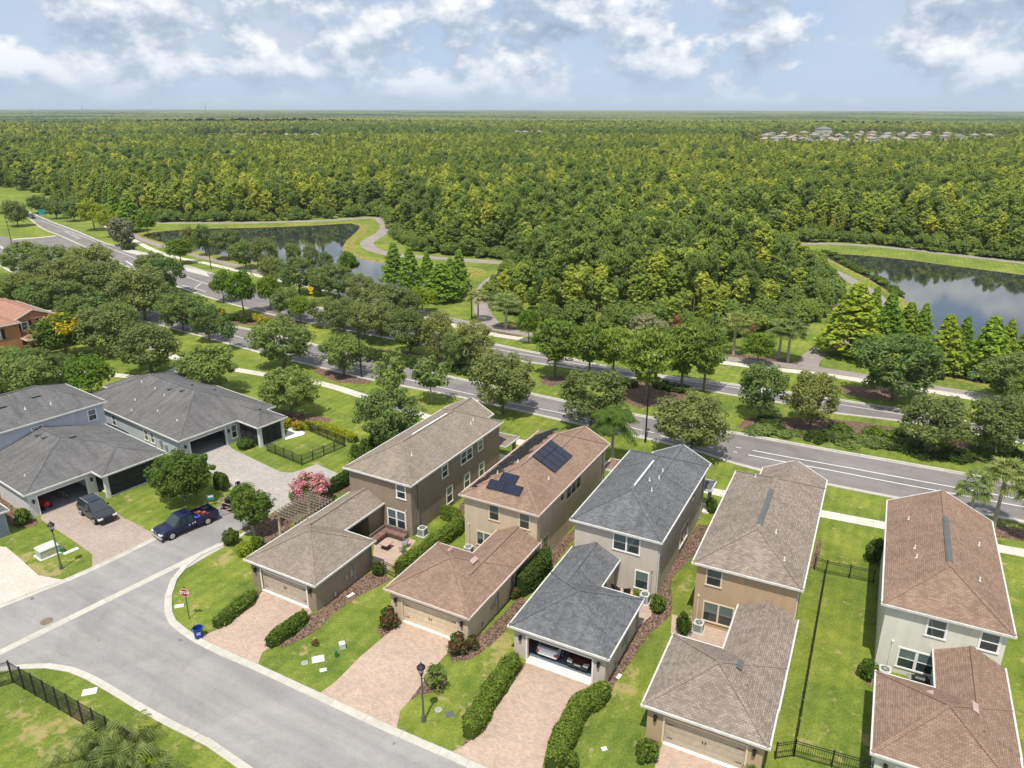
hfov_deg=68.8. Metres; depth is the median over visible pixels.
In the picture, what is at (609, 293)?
broadleaf tree
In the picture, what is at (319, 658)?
valve cover
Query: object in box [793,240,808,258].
broadleaf tree
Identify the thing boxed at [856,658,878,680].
shrub
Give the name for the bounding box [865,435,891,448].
shrub
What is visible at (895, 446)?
shrub
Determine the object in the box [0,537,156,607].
kerb
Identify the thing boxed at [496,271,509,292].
broadleaf tree
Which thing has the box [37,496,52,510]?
ride on mower
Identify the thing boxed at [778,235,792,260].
pine tree
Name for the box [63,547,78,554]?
valve cover
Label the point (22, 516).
shrub
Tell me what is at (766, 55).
sky
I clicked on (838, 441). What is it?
shrub
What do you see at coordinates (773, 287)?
broadleaf tree
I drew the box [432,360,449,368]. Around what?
shrub
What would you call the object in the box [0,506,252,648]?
street
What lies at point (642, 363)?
broadleaf tree
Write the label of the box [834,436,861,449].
shrub
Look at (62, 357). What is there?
oak tree
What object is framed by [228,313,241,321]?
shrub
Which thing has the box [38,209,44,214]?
banner sign
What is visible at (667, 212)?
pine tree
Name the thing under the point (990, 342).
cypress tree
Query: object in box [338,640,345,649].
utility box
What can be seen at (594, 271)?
broadleaf tree
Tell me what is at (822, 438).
shrub
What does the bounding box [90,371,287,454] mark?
house
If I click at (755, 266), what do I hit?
pine tree
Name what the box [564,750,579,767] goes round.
shrub
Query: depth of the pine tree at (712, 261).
152.45 m
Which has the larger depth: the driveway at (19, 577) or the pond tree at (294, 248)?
the pond tree at (294, 248)
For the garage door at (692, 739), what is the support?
in the house at (751, 560)
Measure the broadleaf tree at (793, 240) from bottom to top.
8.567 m
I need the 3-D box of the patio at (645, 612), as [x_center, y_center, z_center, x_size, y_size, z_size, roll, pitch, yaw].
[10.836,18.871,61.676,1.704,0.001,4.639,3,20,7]
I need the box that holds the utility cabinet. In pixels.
[34,540,61,561]
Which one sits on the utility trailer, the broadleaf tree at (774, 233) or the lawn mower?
the lawn mower
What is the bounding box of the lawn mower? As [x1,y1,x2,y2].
[221,494,231,507]
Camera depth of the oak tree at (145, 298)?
142.33 m
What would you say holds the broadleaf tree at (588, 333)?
on the ground
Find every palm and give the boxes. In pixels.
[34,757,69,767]
[45,742,97,767]
[68,720,118,767]
[68,738,127,767]
[94,709,167,763]
[107,739,170,767]
[149,751,187,767]
[466,288,490,321]
[488,292,522,328]
[588,404,639,457]
[720,310,754,354]
[765,318,796,358]
[774,318,810,362]
[950,467,999,507]
[978,456,1023,526]
[1012,480,1023,540]
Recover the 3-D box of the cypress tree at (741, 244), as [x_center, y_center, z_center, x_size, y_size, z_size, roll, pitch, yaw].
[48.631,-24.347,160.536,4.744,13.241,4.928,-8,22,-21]
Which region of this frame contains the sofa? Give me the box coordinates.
[369,523,408,544]
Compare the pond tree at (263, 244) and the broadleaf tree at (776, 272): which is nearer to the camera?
the broadleaf tree at (776, 272)
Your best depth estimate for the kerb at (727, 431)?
92.54 m
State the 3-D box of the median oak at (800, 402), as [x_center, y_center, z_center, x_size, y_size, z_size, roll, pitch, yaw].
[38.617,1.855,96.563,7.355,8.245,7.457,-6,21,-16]
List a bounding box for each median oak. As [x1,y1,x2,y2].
[269,286,299,316]
[304,295,340,326]
[322,296,360,332]
[344,301,381,337]
[357,298,400,343]
[384,307,428,353]
[420,310,454,359]
[441,331,472,365]
[444,319,495,365]
[737,361,790,416]
[782,369,841,427]
[897,392,974,452]
[967,394,1023,452]
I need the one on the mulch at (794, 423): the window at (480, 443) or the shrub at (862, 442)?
the shrub at (862, 442)
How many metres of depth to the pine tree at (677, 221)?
165.22 m
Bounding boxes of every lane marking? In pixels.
[48,223,205,283]
[237,336,642,430]
[491,348,978,428]
[750,455,1022,506]
[753,450,1023,499]
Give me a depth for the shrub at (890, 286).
172.26 m
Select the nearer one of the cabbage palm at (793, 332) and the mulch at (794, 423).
the mulch at (794, 423)
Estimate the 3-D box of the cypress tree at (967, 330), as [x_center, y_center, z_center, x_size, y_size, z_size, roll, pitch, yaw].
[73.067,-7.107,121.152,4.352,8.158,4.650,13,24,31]
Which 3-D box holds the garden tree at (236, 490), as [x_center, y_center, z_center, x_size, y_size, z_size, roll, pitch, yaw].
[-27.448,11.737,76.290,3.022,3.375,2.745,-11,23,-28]
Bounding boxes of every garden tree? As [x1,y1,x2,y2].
[226,481,254,501]
[229,489,276,535]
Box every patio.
[285,426,304,439]
[373,537,415,575]
[636,600,651,625]
[671,614,726,646]
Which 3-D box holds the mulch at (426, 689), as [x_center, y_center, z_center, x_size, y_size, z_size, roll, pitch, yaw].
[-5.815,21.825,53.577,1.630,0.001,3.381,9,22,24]
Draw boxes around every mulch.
[0,495,38,527]
[185,312,304,325]
[221,485,349,545]
[272,410,331,426]
[277,573,390,647]
[312,367,371,383]
[369,349,478,373]
[378,619,401,637]
[410,673,447,700]
[449,597,525,661]
[458,502,464,513]
[462,662,524,745]
[491,324,520,335]
[541,376,565,385]
[551,528,574,566]
[607,524,706,693]
[623,381,687,407]
[649,738,660,762]
[718,353,797,363]
[736,417,1013,468]
[810,536,821,568]
[839,386,907,398]
[867,676,873,686]
[995,525,1023,540]
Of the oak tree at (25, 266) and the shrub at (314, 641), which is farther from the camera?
the oak tree at (25, 266)
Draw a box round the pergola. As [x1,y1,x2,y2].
[271,491,331,535]
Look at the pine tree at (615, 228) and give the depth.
178.38 m
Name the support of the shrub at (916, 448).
on the mulch at (794, 423)
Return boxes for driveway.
[0,546,60,603]
[41,501,153,565]
[202,591,310,663]
[205,445,337,514]
[320,621,449,727]
[453,663,592,767]
[655,744,726,767]
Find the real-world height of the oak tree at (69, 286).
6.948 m
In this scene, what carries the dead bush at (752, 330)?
on the ground
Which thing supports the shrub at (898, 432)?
on the mulch at (794, 423)
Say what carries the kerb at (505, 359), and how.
on the ground
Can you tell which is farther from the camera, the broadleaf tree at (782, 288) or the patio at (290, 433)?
the broadleaf tree at (782, 288)
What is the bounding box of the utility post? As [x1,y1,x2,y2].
[59,546,64,552]
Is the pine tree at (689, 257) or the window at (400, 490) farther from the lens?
the pine tree at (689, 257)
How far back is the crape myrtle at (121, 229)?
222.46 m
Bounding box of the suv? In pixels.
[76,492,116,524]
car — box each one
[536,642,564,659]
[567,652,591,670]
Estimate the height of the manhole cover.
0.028 m
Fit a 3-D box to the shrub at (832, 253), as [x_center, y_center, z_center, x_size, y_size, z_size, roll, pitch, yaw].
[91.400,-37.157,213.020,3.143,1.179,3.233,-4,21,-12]
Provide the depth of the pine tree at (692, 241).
158.32 m
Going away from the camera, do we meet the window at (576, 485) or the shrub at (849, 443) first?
the window at (576, 485)
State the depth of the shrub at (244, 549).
69.08 m
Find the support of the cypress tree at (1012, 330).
on the ground
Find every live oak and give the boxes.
[848,332,949,402]
[975,351,1023,394]
[1003,371,1023,410]
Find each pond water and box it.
[143,223,428,288]
[826,254,1023,383]
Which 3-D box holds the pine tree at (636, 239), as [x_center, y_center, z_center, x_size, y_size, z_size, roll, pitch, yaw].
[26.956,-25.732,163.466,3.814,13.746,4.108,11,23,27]
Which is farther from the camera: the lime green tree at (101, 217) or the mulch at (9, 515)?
the lime green tree at (101, 217)
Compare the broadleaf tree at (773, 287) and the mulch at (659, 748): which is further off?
the broadleaf tree at (773, 287)
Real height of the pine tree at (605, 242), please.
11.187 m
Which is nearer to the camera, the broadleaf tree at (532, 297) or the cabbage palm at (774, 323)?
the cabbage palm at (774, 323)
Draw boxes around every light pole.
[205,232,211,268]
[356,317,361,376]
[644,369,651,442]
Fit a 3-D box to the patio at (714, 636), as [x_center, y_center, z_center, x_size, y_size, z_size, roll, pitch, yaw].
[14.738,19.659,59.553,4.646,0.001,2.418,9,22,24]
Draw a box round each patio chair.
[398,544,406,552]
[611,583,620,590]
[623,587,630,593]
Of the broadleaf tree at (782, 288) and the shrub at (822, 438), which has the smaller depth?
the shrub at (822, 438)
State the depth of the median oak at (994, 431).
87.21 m
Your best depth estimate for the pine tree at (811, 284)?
155.50 m
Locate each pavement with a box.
[13,367,178,383]
[48,310,1023,556]
[100,225,1003,401]
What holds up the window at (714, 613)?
in the house at (751, 560)
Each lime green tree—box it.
[75,198,102,230]
[93,207,118,237]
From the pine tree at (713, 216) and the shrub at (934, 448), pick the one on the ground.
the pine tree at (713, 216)
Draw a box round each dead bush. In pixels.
[671,313,681,335]
[746,318,756,333]
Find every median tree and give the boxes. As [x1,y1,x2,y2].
[208,267,233,301]
[222,267,255,314]
[256,275,281,309]
[288,293,308,322]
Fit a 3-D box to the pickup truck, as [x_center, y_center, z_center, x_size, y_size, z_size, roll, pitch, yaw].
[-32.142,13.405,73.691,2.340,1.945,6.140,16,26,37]
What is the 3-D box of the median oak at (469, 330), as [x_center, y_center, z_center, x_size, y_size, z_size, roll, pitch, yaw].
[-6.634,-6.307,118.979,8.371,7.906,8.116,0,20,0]
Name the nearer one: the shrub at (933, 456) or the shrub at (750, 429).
the shrub at (933, 456)
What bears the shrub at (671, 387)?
on the mulch at (635, 395)
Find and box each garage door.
[262,570,307,605]
[403,600,456,635]
[664,719,745,767]
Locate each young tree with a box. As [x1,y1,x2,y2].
[74,291,111,312]
[215,314,237,348]
[369,349,406,389]
[411,355,451,402]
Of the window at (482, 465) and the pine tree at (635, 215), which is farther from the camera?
the pine tree at (635, 215)
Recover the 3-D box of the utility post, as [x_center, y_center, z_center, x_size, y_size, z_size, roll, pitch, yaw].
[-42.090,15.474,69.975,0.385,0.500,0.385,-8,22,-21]
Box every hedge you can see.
[212,471,230,490]
[212,588,257,628]
[264,608,308,648]
[280,493,328,519]
[299,420,358,443]
[328,470,349,493]
[394,504,464,573]
[461,651,521,739]
[515,545,552,597]
[543,680,611,767]
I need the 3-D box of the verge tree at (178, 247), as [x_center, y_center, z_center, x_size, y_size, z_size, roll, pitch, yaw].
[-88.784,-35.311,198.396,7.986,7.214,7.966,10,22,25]
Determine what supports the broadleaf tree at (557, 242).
on the ground
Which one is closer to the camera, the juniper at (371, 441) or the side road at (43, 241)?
the juniper at (371, 441)
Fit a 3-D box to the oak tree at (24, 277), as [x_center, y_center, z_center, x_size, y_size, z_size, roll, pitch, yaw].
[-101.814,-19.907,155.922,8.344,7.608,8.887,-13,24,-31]
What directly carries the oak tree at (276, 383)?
on the mulch at (297, 416)
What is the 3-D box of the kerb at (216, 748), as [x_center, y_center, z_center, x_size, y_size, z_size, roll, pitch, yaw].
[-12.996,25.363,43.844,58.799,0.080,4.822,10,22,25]
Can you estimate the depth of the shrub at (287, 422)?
97.03 m
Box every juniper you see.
[346,444,362,460]
[357,438,372,453]
[368,437,378,449]
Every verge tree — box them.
[160,238,194,260]
[258,254,283,279]
[275,255,316,294]
[306,266,333,295]
[318,262,355,298]
[344,271,375,300]
[356,282,405,319]
[387,289,421,312]
[405,286,438,313]
[514,308,541,342]
[560,319,574,339]
[741,332,778,362]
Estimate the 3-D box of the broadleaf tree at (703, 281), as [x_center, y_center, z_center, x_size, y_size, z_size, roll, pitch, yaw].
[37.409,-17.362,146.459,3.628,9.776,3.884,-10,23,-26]
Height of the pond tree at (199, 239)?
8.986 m
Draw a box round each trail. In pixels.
[133,234,1004,400]
[155,217,502,263]
[473,273,499,324]
[797,243,1023,370]
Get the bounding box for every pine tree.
[497,262,507,271]
[506,235,517,250]
[522,253,532,271]
[526,226,548,284]
[531,235,550,295]
[537,267,549,289]
[544,223,560,242]
[546,214,558,230]
[552,243,573,299]
[558,215,573,235]
[559,227,576,248]
[561,206,574,225]
[563,263,577,285]
[566,194,582,211]
[568,231,592,271]
[574,211,590,231]
[579,267,593,298]
[582,214,597,227]
[582,218,598,233]
[585,193,606,219]
[592,226,607,245]
[593,250,609,267]
[596,251,615,285]
[599,215,614,235]
[599,234,617,248]
[605,219,625,246]
[605,242,617,286]
[609,247,629,278]
[613,276,627,299]
[615,223,627,246]
[621,213,632,231]
[622,219,643,245]
[622,241,644,299]
[627,212,646,232]
[629,214,645,234]
[630,235,644,261]
[643,216,649,231]
[644,235,658,256]
[645,209,658,219]
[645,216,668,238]
[646,249,660,300]
[655,213,672,222]
[660,226,669,242]
[661,208,674,216]
[664,219,692,257]
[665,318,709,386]
[668,216,693,241]
[682,250,703,291]
[683,213,698,231]
[686,235,703,255]
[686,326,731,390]
[687,255,705,313]
[690,196,709,225]
[690,225,700,239]
[692,214,704,233]
[701,208,722,228]
[702,235,712,249]
[702,250,719,282]
[703,221,722,243]
[705,241,723,260]
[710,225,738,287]
[720,210,735,239]
[726,249,749,274]
[731,216,752,251]
[741,269,760,306]
[744,241,755,261]
[746,211,757,227]
[746,221,763,247]
[747,257,764,298]
[770,243,785,260]
[772,237,779,253]
[773,233,788,244]
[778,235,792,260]
[785,252,798,280]
[803,252,816,270]
[804,278,817,298]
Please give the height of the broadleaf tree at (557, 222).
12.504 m
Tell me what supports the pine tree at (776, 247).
on the ground
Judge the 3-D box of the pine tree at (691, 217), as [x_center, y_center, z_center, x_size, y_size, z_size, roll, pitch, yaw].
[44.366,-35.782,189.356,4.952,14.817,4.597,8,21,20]
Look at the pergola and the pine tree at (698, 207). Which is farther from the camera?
the pine tree at (698, 207)
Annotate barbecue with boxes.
[907,673,932,685]
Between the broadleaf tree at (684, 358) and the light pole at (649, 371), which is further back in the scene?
the broadleaf tree at (684, 358)
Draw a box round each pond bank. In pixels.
[137,222,425,293]
[826,254,1023,385]
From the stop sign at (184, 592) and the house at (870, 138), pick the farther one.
the house at (870, 138)
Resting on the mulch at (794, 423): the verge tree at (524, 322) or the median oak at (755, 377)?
the median oak at (755, 377)
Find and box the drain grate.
[445,710,454,717]
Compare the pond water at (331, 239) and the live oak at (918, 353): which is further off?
the pond water at (331, 239)
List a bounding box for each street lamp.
[47,521,63,569]
[417,662,425,722]
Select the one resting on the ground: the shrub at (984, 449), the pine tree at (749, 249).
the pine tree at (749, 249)
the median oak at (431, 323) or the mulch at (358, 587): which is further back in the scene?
the median oak at (431, 323)
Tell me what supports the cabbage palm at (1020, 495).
on the mulch at (1013, 533)
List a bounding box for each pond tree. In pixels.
[178,225,194,245]
[191,224,212,254]
[208,227,242,258]
[226,238,257,268]
[249,236,278,266]
[284,243,301,261]
[302,245,319,267]
[317,251,333,267]
[337,251,359,268]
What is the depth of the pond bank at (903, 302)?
183.95 m
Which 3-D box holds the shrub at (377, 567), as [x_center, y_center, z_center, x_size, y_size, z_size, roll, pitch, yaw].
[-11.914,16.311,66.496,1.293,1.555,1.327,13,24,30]
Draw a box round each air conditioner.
[416,525,427,538]
[463,544,473,551]
[639,591,650,606]
[691,618,704,635]
[878,664,890,673]
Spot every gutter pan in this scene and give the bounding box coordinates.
[0,247,1010,483]
[0,264,1023,520]
[0,543,219,654]
[29,212,973,423]
[31,219,1017,441]
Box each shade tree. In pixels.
[61,351,118,392]
[143,447,215,500]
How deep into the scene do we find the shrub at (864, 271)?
188.59 m
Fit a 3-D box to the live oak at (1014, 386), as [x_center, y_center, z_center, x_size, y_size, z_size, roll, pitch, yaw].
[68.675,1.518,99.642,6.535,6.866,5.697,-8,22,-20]
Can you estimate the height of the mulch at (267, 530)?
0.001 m
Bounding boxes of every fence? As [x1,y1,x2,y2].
[0,660,136,748]
[266,419,344,464]
[382,560,396,576]
[774,741,795,759]
[793,739,873,767]
[795,560,828,740]
[814,556,875,582]
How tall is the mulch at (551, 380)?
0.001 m
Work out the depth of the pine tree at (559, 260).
156.97 m
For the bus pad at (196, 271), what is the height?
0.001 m
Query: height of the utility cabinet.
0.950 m
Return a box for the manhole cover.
[40,618,52,624]
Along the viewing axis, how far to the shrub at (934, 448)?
91.68 m
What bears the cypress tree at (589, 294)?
on the ground
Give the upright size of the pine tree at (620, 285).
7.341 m
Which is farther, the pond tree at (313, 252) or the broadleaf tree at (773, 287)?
the pond tree at (313, 252)
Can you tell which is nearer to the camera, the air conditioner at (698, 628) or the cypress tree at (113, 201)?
the air conditioner at (698, 628)
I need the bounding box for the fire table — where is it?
[379,539,392,550]
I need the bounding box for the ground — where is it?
[0,120,1023,767]
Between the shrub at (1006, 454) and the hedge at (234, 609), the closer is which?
the hedge at (234, 609)
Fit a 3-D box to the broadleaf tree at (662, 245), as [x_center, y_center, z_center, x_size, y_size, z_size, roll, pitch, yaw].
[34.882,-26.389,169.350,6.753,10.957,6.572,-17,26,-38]
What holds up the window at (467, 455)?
in the house at (412, 479)
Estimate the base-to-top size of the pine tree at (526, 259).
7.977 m
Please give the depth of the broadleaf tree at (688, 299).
143.83 m
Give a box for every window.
[20,321,29,330]
[30,424,42,431]
[86,408,97,421]
[111,414,116,426]
[143,429,148,441]
[149,431,154,443]
[230,424,238,438]
[387,507,406,529]
[395,484,406,500]
[441,463,448,479]
[446,484,453,504]
[460,446,472,465]
[464,471,469,488]
[476,530,490,544]
[478,438,483,451]
[479,461,484,476]
[488,504,499,522]
[519,512,530,530]
[542,532,548,547]
[560,493,564,503]
[566,476,580,501]
[612,532,640,556]
[633,569,649,591]
[679,518,688,548]
[701,600,734,627]
[704,568,722,588]
[894,646,932,676]
[923,618,949,640]
[976,631,1002,654]
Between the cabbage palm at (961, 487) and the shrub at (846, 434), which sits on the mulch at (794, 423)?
the shrub at (846, 434)
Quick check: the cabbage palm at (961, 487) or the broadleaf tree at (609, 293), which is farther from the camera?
the broadleaf tree at (609, 293)
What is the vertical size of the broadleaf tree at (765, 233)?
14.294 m
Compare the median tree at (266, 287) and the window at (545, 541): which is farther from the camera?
the median tree at (266, 287)
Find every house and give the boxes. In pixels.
[0,298,72,350]
[0,383,167,517]
[0,503,10,538]
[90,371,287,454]
[243,397,519,611]
[383,425,619,639]
[507,444,716,684]
[640,460,827,767]
[770,136,781,139]
[808,133,819,138]
[815,126,831,134]
[866,136,876,140]
[870,490,1023,767]
[940,134,949,139]
[952,134,965,138]
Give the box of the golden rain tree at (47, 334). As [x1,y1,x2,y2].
[25,312,94,355]
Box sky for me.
[0,0,1023,110]
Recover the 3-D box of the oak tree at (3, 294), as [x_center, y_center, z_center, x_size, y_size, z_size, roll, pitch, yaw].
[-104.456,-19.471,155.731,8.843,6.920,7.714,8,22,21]
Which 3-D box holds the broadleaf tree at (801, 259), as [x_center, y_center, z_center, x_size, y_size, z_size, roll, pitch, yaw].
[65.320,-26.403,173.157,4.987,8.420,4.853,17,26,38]
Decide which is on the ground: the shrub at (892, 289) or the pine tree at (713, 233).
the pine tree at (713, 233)
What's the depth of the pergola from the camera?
72.40 m
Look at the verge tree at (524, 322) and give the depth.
130.34 m
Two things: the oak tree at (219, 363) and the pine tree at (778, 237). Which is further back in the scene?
the pine tree at (778, 237)
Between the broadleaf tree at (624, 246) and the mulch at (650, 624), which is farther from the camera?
the broadleaf tree at (624, 246)
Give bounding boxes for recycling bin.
[191,624,203,639]
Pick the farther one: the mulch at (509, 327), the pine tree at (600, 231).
the pine tree at (600, 231)
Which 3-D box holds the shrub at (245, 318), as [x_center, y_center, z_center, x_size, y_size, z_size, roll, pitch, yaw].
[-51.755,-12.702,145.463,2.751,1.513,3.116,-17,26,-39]
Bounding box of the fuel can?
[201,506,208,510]
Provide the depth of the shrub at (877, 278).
180.30 m
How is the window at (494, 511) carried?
in the house at (525, 499)
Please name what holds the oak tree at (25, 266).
on the ground
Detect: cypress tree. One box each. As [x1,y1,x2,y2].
[105,186,119,214]
[114,193,143,231]
[377,242,401,285]
[398,246,423,290]
[416,252,433,283]
[419,262,463,302]
[446,257,458,276]
[450,249,473,294]
[537,277,551,310]
[579,288,584,303]
[584,237,593,299]
[585,198,590,212]
[592,231,598,245]
[609,275,621,300]
[631,258,649,305]
[727,240,746,299]
[812,282,883,356]
[864,285,882,316]
[872,293,904,336]
[897,302,922,338]
[908,302,934,339]
[921,313,968,375]
[951,316,974,360]
[958,315,1013,378]
[989,319,1018,371]
[1010,333,1023,374]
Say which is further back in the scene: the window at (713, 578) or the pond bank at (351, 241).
the pond bank at (351, 241)
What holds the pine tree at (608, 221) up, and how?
on the ground
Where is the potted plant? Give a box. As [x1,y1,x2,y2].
[633,588,639,595]
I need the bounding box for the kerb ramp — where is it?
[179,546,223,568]
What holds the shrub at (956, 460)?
on the mulch at (794, 423)
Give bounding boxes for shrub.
[13,508,33,525]
[120,243,135,249]
[134,751,161,767]
[221,527,239,545]
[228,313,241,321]
[234,540,254,556]
[236,437,253,448]
[238,314,252,322]
[249,535,265,549]
[251,313,262,320]
[256,317,271,324]
[283,418,292,428]
[292,420,302,430]
[310,639,318,645]
[365,352,381,361]
[366,348,384,355]
[370,560,386,575]
[373,354,389,363]
[378,605,399,627]
[401,357,415,367]
[402,354,418,361]
[409,359,420,368]
[411,356,428,364]
[423,663,446,693]
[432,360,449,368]
[445,363,462,372]
[446,631,468,653]
[451,363,468,374]
[462,365,478,376]
[464,634,479,649]
[510,586,520,598]
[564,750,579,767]
[618,379,632,387]
[624,377,639,387]
[635,737,659,762]
[649,593,666,613]
[651,378,666,387]
[655,380,674,389]
[665,382,681,391]
[672,384,691,392]
[676,610,693,635]
[705,497,717,513]
[741,424,766,435]
[743,763,761,767]
[753,422,777,435]
[756,416,778,424]
[757,415,785,425]
[758,422,776,430]
[772,428,798,436]
[775,429,793,438]
[786,428,807,436]
[803,431,829,443]
[810,428,834,440]
[825,431,842,437]
[827,252,839,255]
[827,433,847,442]
[828,421,853,432]
[832,255,844,259]
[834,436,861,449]
[836,430,852,437]
[839,260,850,263]
[845,263,857,267]
[850,265,861,269]
[850,433,871,440]
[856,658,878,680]
[859,269,871,273]
[859,437,874,447]
[863,425,897,438]
[863,434,891,442]
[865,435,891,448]
[865,439,882,448]
[865,537,883,562]
[868,274,881,278]
[869,434,900,443]
[872,277,887,280]
[877,279,890,284]
[881,439,903,450]
[885,284,898,288]
[887,288,900,291]
[890,290,904,295]
[891,427,908,437]
[898,435,922,444]
[900,443,925,453]
[907,445,932,457]
[909,443,927,450]
[922,440,942,449]
[926,451,944,458]
[929,368,946,379]
[939,449,974,464]
[940,442,956,449]
[942,449,965,462]
[956,448,980,459]
[967,443,980,450]
[976,444,1000,456]
[977,451,994,459]
[984,459,1004,467]
[985,451,1019,458]
[997,445,1022,454]
[1011,454,1023,460]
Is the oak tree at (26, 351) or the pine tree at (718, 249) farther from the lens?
the pine tree at (718, 249)
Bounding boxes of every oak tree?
[0,199,28,226]
[0,240,41,271]
[0,272,24,300]
[0,344,21,351]
[0,347,25,380]
[0,355,61,393]
[1,271,39,300]
[4,345,59,382]
[11,279,64,309]
[14,257,52,278]
[24,195,47,209]
[28,243,84,273]
[36,253,102,304]
[41,197,63,218]
[43,352,79,383]
[44,279,86,309]
[51,294,89,317]
[59,201,79,220]
[59,242,119,280]
[68,301,134,355]
[75,260,133,299]
[99,301,141,347]
[104,264,174,319]
[110,322,182,372]
[133,250,166,268]
[144,256,186,287]
[152,292,207,330]
[169,343,238,385]
[188,302,222,341]
[243,313,316,367]
[256,364,322,416]
[316,331,367,374]
[351,384,426,444]
[466,348,535,413]
[557,367,630,429]
[652,388,733,449]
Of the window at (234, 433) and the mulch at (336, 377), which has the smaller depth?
the window at (234, 433)
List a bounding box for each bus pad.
[122,250,147,255]
[183,266,209,276]
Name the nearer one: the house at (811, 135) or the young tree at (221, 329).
the young tree at (221, 329)
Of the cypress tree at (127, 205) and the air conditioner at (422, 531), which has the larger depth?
the cypress tree at (127, 205)
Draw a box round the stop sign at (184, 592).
[180,587,189,618]
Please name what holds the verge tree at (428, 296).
on the ground
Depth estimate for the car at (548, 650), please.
56.11 m
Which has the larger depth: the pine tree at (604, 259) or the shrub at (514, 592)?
the pine tree at (604, 259)
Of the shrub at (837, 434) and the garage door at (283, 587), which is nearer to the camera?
the garage door at (283, 587)
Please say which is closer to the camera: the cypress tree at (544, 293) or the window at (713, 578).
the window at (713, 578)
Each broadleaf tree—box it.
[459,235,475,255]
[476,226,490,246]
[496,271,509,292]
[502,265,513,275]
[508,271,527,291]
[513,283,526,314]
[514,261,523,273]
[515,236,530,262]
[517,218,531,234]
[518,259,534,291]
[519,225,534,250]
[526,288,539,308]
[529,317,578,376]
[530,258,553,293]
[534,221,545,233]
[548,236,567,264]
[549,264,562,286]
[552,216,569,229]
[552,249,565,280]
[554,289,568,309]
[558,265,585,301]
[571,319,609,370]
[573,201,586,226]
[575,259,593,294]
[578,234,601,269]
[589,273,607,311]
[593,264,613,286]
[594,263,608,308]
[594,324,631,375]
[599,206,615,222]
[600,282,618,306]
[618,324,680,401]
[619,209,633,217]
[620,241,629,288]
[626,275,638,303]
[629,259,640,276]
[630,262,655,297]
[640,233,649,248]
[641,244,651,262]
[645,214,656,225]
[646,251,667,287]
[647,275,666,302]
[656,236,664,246]
[657,296,668,319]
[658,243,667,284]
[658,247,666,279]
[663,239,688,278]
[666,262,685,296]
[673,273,688,290]
[679,288,694,310]
[683,240,705,305]
[689,239,709,293]
[693,271,712,308]
[703,245,718,274]
[716,252,731,286]
[718,286,728,303]
[719,281,731,300]
[725,268,748,298]
[727,208,740,220]
[732,274,750,303]
[746,215,763,259]
[751,223,773,260]
[751,279,766,300]
[757,248,773,270]
[758,261,768,279]
[764,279,779,298]
[765,256,787,280]
[767,227,777,244]
[768,262,790,286]
[775,282,788,304]
[786,266,794,287]
[787,251,806,267]
[789,235,796,244]
[790,267,806,286]
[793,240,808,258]
[795,262,810,280]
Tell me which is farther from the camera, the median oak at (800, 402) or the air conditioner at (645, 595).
the median oak at (800, 402)
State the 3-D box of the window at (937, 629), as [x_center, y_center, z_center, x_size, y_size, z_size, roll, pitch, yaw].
[29.994,17.300,52.812,1.410,1.580,0.080,10,22,25]
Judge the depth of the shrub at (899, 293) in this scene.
166.83 m
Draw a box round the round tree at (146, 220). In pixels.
[134,209,156,235]
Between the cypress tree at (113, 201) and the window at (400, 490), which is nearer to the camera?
the window at (400, 490)
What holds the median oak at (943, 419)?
on the mulch at (794, 423)
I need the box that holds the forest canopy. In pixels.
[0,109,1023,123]
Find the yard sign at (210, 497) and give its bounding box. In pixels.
[207,494,214,504]
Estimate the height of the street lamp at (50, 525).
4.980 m
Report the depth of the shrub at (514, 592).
63.05 m
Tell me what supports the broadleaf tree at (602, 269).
on the ground
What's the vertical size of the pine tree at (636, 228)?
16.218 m
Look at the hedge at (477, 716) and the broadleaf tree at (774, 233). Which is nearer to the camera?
the hedge at (477, 716)
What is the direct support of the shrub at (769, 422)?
on the mulch at (794, 423)
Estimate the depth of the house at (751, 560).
55.35 m
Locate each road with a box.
[0,236,99,280]
[0,260,1023,519]
[28,213,1023,441]
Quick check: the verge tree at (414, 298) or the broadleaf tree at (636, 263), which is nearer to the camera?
the verge tree at (414, 298)
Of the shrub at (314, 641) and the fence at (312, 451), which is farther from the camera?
the fence at (312, 451)
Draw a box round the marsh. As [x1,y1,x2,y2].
[465,267,484,278]
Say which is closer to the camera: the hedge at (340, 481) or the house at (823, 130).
the hedge at (340, 481)
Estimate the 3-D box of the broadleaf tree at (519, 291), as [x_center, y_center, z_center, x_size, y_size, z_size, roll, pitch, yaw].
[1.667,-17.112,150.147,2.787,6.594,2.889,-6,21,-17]
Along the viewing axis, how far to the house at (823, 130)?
1114.43 m
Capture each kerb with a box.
[0,245,1008,481]
[0,265,1023,522]
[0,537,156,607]
[0,663,252,767]
[29,218,1023,444]
[30,212,975,423]
[164,543,487,767]
[225,530,250,544]
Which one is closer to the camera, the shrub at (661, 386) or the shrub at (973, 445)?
the shrub at (973, 445)
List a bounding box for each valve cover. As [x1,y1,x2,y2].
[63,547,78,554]
[81,687,97,695]
[174,603,183,607]
[312,655,323,662]
[435,707,441,711]
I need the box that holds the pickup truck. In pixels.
[151,503,219,540]
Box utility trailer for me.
[217,487,257,511]
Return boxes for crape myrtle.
[106,216,134,245]
[288,471,331,507]
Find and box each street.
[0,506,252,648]
[0,567,466,767]

